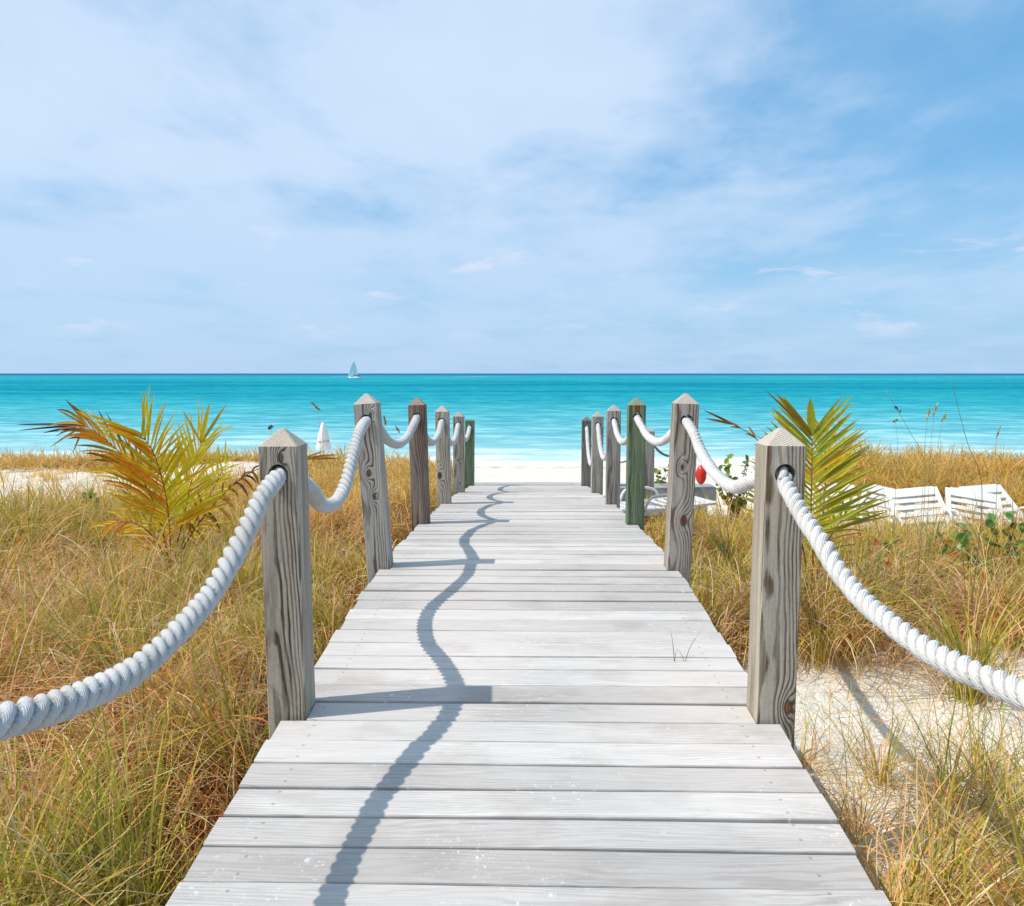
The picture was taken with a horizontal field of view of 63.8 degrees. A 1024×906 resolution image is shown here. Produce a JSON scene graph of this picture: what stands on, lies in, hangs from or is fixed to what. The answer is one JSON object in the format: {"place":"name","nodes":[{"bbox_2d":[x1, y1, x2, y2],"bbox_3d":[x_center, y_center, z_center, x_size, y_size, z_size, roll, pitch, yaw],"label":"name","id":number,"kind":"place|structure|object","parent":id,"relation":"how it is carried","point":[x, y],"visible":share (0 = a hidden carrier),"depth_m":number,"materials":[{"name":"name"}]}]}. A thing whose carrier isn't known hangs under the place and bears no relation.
{"place":"outdoors","nodes":[
{"label":"outdoors","id":0,"kind":"place"},
{"bbox_2d":[0,430,1023,905],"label":"dune grass","id":1,"kind":"structure","parent":0,"point":[180,734],"depth_m":4.06,"materials":[{"name":"plant"}]},
{"bbox_2d":[944,540,952,544],"bbox_3d":[3.197,0.656,6.023,0.063,0.037,0.014,2,6,17],"label":"dead leaf","id":2,"kind":"object","parent":1,"relation":"on","point":[948,542],"visible":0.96,"depth_m":6.03,"materials":[{"name":"orange plant"}]},
{"bbox_2d":[950,551,957,557],"bbox_3d":[3.081,0.704,5.731,0.071,0.043,0.031,-3,6,-25],"label":"dead leaf","id":3,"kind":"object","parent":1,"relation":"on","point":[954,554],"visible":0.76,"depth_m":5.73,"materials":[{"name":"brown plant"}]},
{"bbox_2d":[0,373,1023,461],"bbox_3d":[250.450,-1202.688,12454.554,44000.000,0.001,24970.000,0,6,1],"label":"sea","id":4,"kind":"structure","parent":0,"point":[527,416],"depth_m":107.02,"materials":[{"name":"liquid"}]},
{"bbox_2d":[348,360,361,378],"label":"sailboat","id":5,"kind":"object","parent":4,"relation":"on","point":[353,371],"visible":0.98,"depth_m":599.62,"materials":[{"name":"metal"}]},
{"bbox_2d":[0,456,1023,905],"bbox_3d":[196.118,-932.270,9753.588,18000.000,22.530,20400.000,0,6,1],"label":"sand ground","id":6,"kind":"structure","parent":0,"point":[526,470],"depth_m":4.32,"materials":[{"name":"beige sand"}]},
{"bbox_2d":[82,488,99,507],"bbox_3d":[-4.613,0.552,8.977,0.205,0.335,0.280,0,6,1],"label":"sea grape bush","id":7,"kind":"object","parent":6,"relation":"on","point":[90,495],"visible":0.33,"depth_m":8.92,"materials":[{"name":"green plant"}]},
{"bbox_2d":[19,385,339,582],"bbox_3d":[-2.456,0.284,6.144,2.309,1.611,0.846,0,6,1],"label":"coconut palm","id":8,"kind":"object","parent":6,"relation":"on","point":[135,475],"visible":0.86,"depth_m":5.98,"materials":[{"name":"plant"}]},
{"bbox_2d":[258,428,315,739],"bbox_3d":[-0.822,0.809,3.059,0.140,1.804,0.140,0,6,1],"label":"weathered post","id":9,"kind":"object","parent":6,"relation":"on","point":[286,563],"visible":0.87,"depth_m":2.97,"materials":[{"name":"grey wood"}]},
{"bbox_2d":[0,413,471,742],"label":"thick rope","id":10,"kind":"object","parent":9,"relation":"hanging from","point":[40,711],"visible":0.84,"depth_m":2.16,"materials":[{"name":"white fabric"}]},
{"bbox_2d":[311,402,321,556],"bbox_3d":[-1.677,0.272,7.092,0.088,1.434,0.025,0,6,1],"label":"sea oat","id":11,"kind":"object","parent":6,"relation":"on","point":[319,426],"visible":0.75,"depth_m":7.03,"materials":[{"name":"brown plant"}]},
{"bbox_2d":[316,420,330,451],"bbox_3d":[-7.164,-0.424,31.254,0.536,1.673,0.536,-2,6,-21],"label":"beach parasol","id":12,"kind":"object","parent":6,"relation":"on","point":[323,438],"visible":0.98,"depth_m":31.09,"materials":[{"name":"white fabric"}]},
{"bbox_2d":[353,393,393,583],"bbox_3d":[-0.816,0.539,5.023,0.140,1.804,0.140,-4,5,1],"label":"weathered post","id":13,"kind":"object","parent":6,"relation":"on","point":[375,505],"visible":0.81,"depth_m":4.93,"materials":[{"name":"grey wood"}]},
{"bbox_2d":[394,426,399,542],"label":"sea oat","id":14,"kind":"object","parent":6,"relation":"on","point":[397,429],"visible":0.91,"depth_m":7.59,"materials":[{"name":"brown plant"}]},
{"bbox_2d":[408,398,429,531],"bbox_3d":[-0.767,0.434,6.901,0.140,1.794,0.140,-1,6,1],"label":"weathered post","id":15,"kind":"object","parent":6,"relation":"on","point":[419,478],"visible":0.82,"depth_m":6.80,"materials":[{"name":"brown wood"}]},
{"bbox_2d":[435,406,451,507],"bbox_3d":[-0.715,0.390,8.664,0.140,1.774,0.140,-1,6,1],"label":"weathered post","id":16,"kind":"object","parent":6,"relation":"on","point":[443,467],"visible":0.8,"depth_m":8.57,"materials":[{"name":"grey wood"}]},
{"bbox_2d":[453,412,464,494],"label":"weathered post","id":17,"kind":"object","parent":6,"relation":"on","point":[459,466],"visible":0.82,"depth_m":10.54,"materials":[{"name":"grey wood"}]},
{"bbox_2d":[465,420,474,488],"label":"weathered post","id":18,"kind":"object","parent":6,"relation":"on","point":[469,459],"visible":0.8,"depth_m":12.56,"materials":[{"name":"green wood"}]},
{"bbox_2d":[165,482,891,905],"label":"boardwalk","id":19,"kind":"structure","parent":6,"relation":"on","point":[517,702],"depth_m":2.74,"materials":[{"name":"grey wood"}]},
{"bbox_2d":[581,416,590,487],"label":"weathered post","id":20,"kind":"object","parent":6,"relation":"on","point":[585,472],"visible":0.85,"depth_m":12.53,"materials":[{"name":"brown wood"}]},
{"bbox_2d":[591,412,603,494],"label":"weathered post","id":21,"kind":"object","parent":6,"relation":"on","point":[596,473],"visible":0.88,"depth_m":10.50,"materials":[{"name":"grey wood"}]},
{"bbox_2d":[605,405,620,508],"bbox_3d":[1.056,0.388,8.628,0.140,1.784,0.140,0,6,1],"label":"weathered post","id":22,"kind":"object","parent":6,"relation":"on","point":[612,483],"visible":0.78,"depth_m":8.53,"materials":[{"name":"grey wood"}]},
{"bbox_2d":[625,398,645,530],"bbox_3d":[1.026,0.437,6.865,0.140,1.794,0.140,0,6,1],"label":"weathered post","id":23,"kind":"object","parent":6,"relation":"on","point":[635,472],"visible":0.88,"depth_m":6.77,"materials":[{"name":"green wood"}]},
{"bbox_2d":[645,428,654,498],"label":"weathered post","id":24,"kind":"object","parent":6,"relation":"on","point":[649,462],"visible":0.43,"depth_m":10.12,"materials":[{"name":"grey wood"}]},
{"bbox_2d":[655,446,668,456],"bbox_3d":[1.973,-0.039,10.199,0.558,0.195,0.149,-2,6,-21],"label":"thin rope","id":25,"kind":"object","parent":24,"relation":"attached to","point":[660,452],"visible":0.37,"depth_m":10.15,"materials":[{"name":"white fabric"}]},
{"bbox_2d":[654,464,668,506],"bbox_3d":[2.028,0.470,11.360,0.436,0.689,0.260,2,6,20],"label":"sea grape bush","id":26,"kind":"object","parent":6,"relation":"on","point":[656,470],"visible":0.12,"depth_m":11.29,"materials":[{"name":"green plant"}]},
{"bbox_2d":[620,486,716,515],"bbox_3d":[1.384,0.641,9.018,1.620,0.472,0.664,-2,6,-18],"label":"sun lounger","id":27,"kind":"object","parent":6,"relation":"on","point":[649,502],"visible":0.21,"depth_m":8.97,"materials":[{"name":"white plastic"}]},
{"bbox_2d":[620,483,716,512],"bbox_3d":[1.932,0.738,10.684,1.350,0.641,0.400,0,6,1],"label":"sun lounger","id":28,"kind":"object","parent":6,"relation":"on","point":[707,489],"visible":0.22,"depth_m":10.46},
{"bbox_2d":[664,393,698,585],"bbox_3d":[1.008,0.543,4.986,0.140,1.804,0.140,2,6,1],"label":"weathered post","id":29,"kind":"object","parent":6,"relation":"on","point":[680,504],"visible":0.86,"depth_m":4.89,"materials":[{"name":"grey wood"}]},
{"bbox_2d":[715,454,754,525],"bbox_3d":[2.419,0.447,8.804,0.459,0.867,0.445,2,6,17],"label":"sea grape bush","id":30,"kind":"object","parent":6,"relation":"on","point":[737,499],"visible":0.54,"depth_m":8.79,"materials":[{"name":"green plant"}]},
{"bbox_2d":[747,428,805,749],"bbox_3d":[0.955,0.810,3.024,0.140,1.810,0.140,0,6,1],"label":"weathered post","id":31,"kind":"object","parent":6,"relation":"on","point":[777,534],"visible":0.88,"depth_m":2.93,"materials":[{"name":"grey wood"}]},
{"bbox_2d":[584,413,1023,710],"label":"thick rope","id":32,"kind":"object","parent":31,"relation":"hanging from","point":[988,680],"visible":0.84,"depth_m":2.29,"materials":[{"name":"white fabric"}]},
{"bbox_2d":[696,465,706,484],"bbox_3d":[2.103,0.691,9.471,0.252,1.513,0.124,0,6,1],"label":"red float","id":33,"kind":"object","parent":32,"relation":"hanging from","point":[701,474],"visible":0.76,"depth_m":9.38,"materials":[{"name":"plastic"}]},
{"bbox_2d":[704,391,892,634],"bbox_3d":[1.816,0.395,5.326,1.146,1.618,0.664,1,6,14],"label":"coconut palm","id":34,"kind":"object","parent":6,"relation":"on","point":[834,455],"visible":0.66,"depth_m":5.06,"materials":[{"name":"green plant"}]},
{"bbox_2d":[806,482,870,528],"bbox_3d":[3.909,0.784,9.699,0.664,0.684,1.499,4,6,7],"label":"sun lounger","id":35,"kind":"object","parent":6,"relation":"on","point":[848,488],"visible":0.1,"depth_m":10.25,"materials":[{"name":"white plastic"}]},
{"bbox_2d":[855,485,918,543],"bbox_3d":[4.270,0.820,9.387,0.664,0.684,1.498,14,10,20],"label":"sun lounger","id":36,"kind":"object","parent":6,"relation":"on","point":[879,492],"visible":0.27,"depth_m":9.88,"materials":[{"name":"white plastic"}]},
{"bbox_2d":[875,539,905,571],"bbox_3d":[3.025,0.897,6.628,0.257,0.411,0.128,-1,6,-15],"label":"sea grape bush","id":37,"kind":"object","parent":6,"relation":"on","point":[886,546],"visible":0.33,"depth_m":6.62,"materials":[{"name":"green plant"}]},
{"bbox_2d":[889,419,897,582],"bbox_3d":[2.592,0.457,5.617,0.046,1.385,0.021,0,6,1],"label":"sea oat","id":38,"kind":"object","parent":6,"relation":"on","point":[895,421],"visible":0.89,"depth_m":5.59,"materials":[{"name":"brown plant"}]},
{"bbox_2d":[887,393,924,618],"bbox_3d":[2.472,0.381,5.213,0.276,1.550,0.016,0,6,1],"label":"sea oat","id":39,"kind":"object","parent":6,"relation":"on","point":[895,407],"visible":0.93,"depth_m":5.20,"materials":[{"name":"brown plant"}]},
{"bbox_2d":[916,408,929,597],"bbox_3d":[2.701,0.431,5.413,0.035,1.461,0.018,0,6,1],"label":"sea oat","id":40,"kind":"object","parent":6,"relation":"on","point":[928,414],"visible":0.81,"depth_m":5.39,"materials":[{"name":"brown plant"}]},
{"bbox_2d":[886,486,962,536],"bbox_3d":[4.729,0.830,9.244,0.664,0.684,1.499,-6,4,10],"label":"sun lounger","id":41,"kind":"object","parent":6,"relation":"on","point":[910,493],"visible":0.44,"depth_m":9.77,"materials":[{"name":"white plastic"}]},
{"bbox_2d":[923,402,937,603],"bbox_3d":[2.749,0.413,5.413,0.034,1.504,0.022,2,6,22],"label":"sea oat","id":42,"kind":"object","parent":6,"relation":"on","point":[935,408],"visible":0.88,"depth_m":5.39,"materials":[{"name":"brown plant"}]},
{"bbox_2d":[929,414,946,599],"bbox_3d":[2.800,0.453,5.410,0.060,1.428,0.019,-1,6,-7],"label":"sea oat","id":43,"kind":"object","parent":6,"relation":"on","point":[944,417],"visible":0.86,"depth_m":5.39,"materials":[{"name":"brown plant"}]},
{"bbox_2d":[937,532,970,568],"bbox_3d":[3.725,0.875,6.956,0.249,0.400,0.131,5,7,42],"label":"sea grape bush","id":44,"kind":"object","parent":6,"relation":"on","point":[951,538],"visible":0.29,"depth_m":6.97,"materials":[{"name":"green plant"}]},
{"bbox_2d":[952,383,981,631],"bbox_3d":[2.746,0.373,5.005,0.222,1.610,0.006,0,6,1],"label":"sea oat","id":45,"kind":"object","parent":6,"relation":"on","point":[981,512],"visible":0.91,"depth_m":5.01,"materials":[{"name":"brown plant"}]},
{"bbox_2d":[940,487,1012,530],"bbox_3d":[5.187,0.847,9.073,0.664,0.684,1.499,10,8,16],"label":"sun lounger","id":46,"kind":"object","parent":6,"relation":"on","point":[970,495],"visible":0.38,"depth_m":9.61,"materials":[{"name":"white plastic"}]},
{"bbox_2d":[956,523,1003,584],"bbox_3d":[3.537,0.827,6.244,0.304,0.613,0.237,2,6,18],"label":"sea grape bush","id":47,"kind":"object","parent":6,"relation":"on","point":[964,543],"visible":0.51,"depth_m":6.23,"materials":[{"name":"green plant"}]},
{"bbox_2d":[959,484,1023,531],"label":"sun lounger","id":48,"kind":"object","parent":6,"relation":"on","point":[992,488],"visible":0.27,"depth_m":10.05,"materials":[{"name":"white plastic"}]},
{"bbox_2d":[990,426,1000,594],"bbox_3d":[3.224,0.505,5.509,0.032,1.378,0.015,0,6,1],"label":"sea oat","id":49,"kind":"object","parent":6,"relation":"on","point":[998,433],"visible":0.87,"depth_m":5.49,"materials":[{"name":"brown plant"}]},
{"bbox_2d":[985,512,1023,565],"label":"sea grape bush","id":50,"kind":"object","parent":6,"relation":"on","point":[990,519],"visible":0.59,"depth_m":6.60,"materials":[{"name":"green plant"}]},
{"bbox_2d":[0,0,1023,372],"label":"sky","id":51,"kind":"structure","parent":0,"point":[187,186],"materials":[{"name":"blue"}]}
]}

